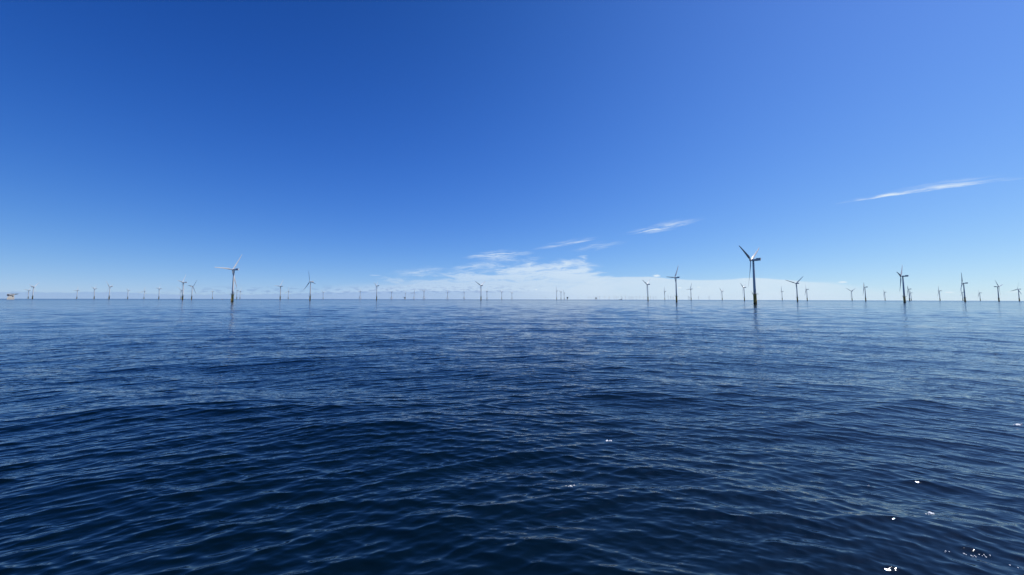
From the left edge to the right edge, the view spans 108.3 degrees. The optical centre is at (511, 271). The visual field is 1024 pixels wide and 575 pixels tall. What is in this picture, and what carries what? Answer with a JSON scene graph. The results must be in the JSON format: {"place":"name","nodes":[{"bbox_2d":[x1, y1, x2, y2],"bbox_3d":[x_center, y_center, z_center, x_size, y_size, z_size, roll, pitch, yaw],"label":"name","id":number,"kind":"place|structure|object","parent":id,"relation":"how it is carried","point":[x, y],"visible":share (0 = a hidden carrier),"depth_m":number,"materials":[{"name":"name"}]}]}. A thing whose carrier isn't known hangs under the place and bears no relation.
{"place":"outdoors","nodes":[
{"label":"outdoors","id":0,"kind":"place"},
{"bbox_2d":[0,299,1023,574],"bbox_3d":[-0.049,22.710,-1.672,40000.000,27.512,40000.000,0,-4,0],"label":"sea water","id":1,"kind":"structure","parent":0,"point":[412,437],"depth_m":25.42,"materials":[{"name":"blue liquid"}]},
{"bbox_2d":[7,294,16,298],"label":"offshore platform","id":2,"kind":"structure","parent":1,"relation":"in","point":[10,296],"depth_m":2173.48,"materials":[{"name":"paint"}]},
{"bbox_2d":[178,275,186,299],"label":"wind turbine","id":3,"kind":"object","parent":1,"relation":"in","point":[183,287],"visible":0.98,"depth_m":1817.75,"materials":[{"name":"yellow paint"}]},
{"bbox_2d":[215,255,241,301],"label":"wind turbine","id":4,"kind":"object","parent":1,"relation":"in","point":[232,294],"visible":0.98,"depth_m":996.17,"materials":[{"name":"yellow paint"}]},
{"bbox_2d":[305,278,313,299],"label":"wind turbine","id":5,"kind":"object","parent":1,"relation":"in","point":[310,288],"visible":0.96,"depth_m":1702.07,"materials":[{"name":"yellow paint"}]},
{"bbox_2d":[645,280,649,300],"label":"wind turbine","id":6,"kind":"object","parent":1,"relation":"in","point":[647,284],"visible":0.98,"depth_m":1948.17,"materials":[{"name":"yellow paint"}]},
{"bbox_2d":[670,268,679,301],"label":"wind turbine","id":7,"kind":"object","parent":1,"relation":"in","point":[675,277],"visible":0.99,"depth_m":1324.04,"materials":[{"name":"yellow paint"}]},
{"bbox_2d":[739,246,760,303],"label":"wind turbine","id":8,"kind":"object","parent":1,"relation":"in","point":[752,259],"visible":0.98,"depth_m":723.47,"materials":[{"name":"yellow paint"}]},
{"bbox_2d":[786,279,800,300],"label":"wind turbine","id":9,"kind":"object","parent":1,"relation":"in","point":[796,283],"visible":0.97,"depth_m":1791.33,"materials":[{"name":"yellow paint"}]},
{"bbox_2d":[897,269,907,302],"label":"wind turbine","id":10,"kind":"object","parent":1,"relation":"in","point":[904,298],"visible":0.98,"depth_m":1213.52,"materials":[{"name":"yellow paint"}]},
{"bbox_2d":[960,273,967,301],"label":"wind turbine","id":11,"kind":"object","parent":1,"relation":"in","point":[963,287],"visible":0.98,"depth_m":1717.40,"materials":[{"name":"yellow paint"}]},
{"bbox_2d":[994,282,1002,301],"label":"wind turbine","id":12,"kind":"object","parent":1,"relation":"in","point":[998,291],"visible":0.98,"depth_m":2152.60,"materials":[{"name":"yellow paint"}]},
{"bbox_2d":[0,0,1023,300],"label":"sky","id":13,"kind":"structure","parent":0,"point":[531,149],"materials":[{"name":"blue"}]}
]}

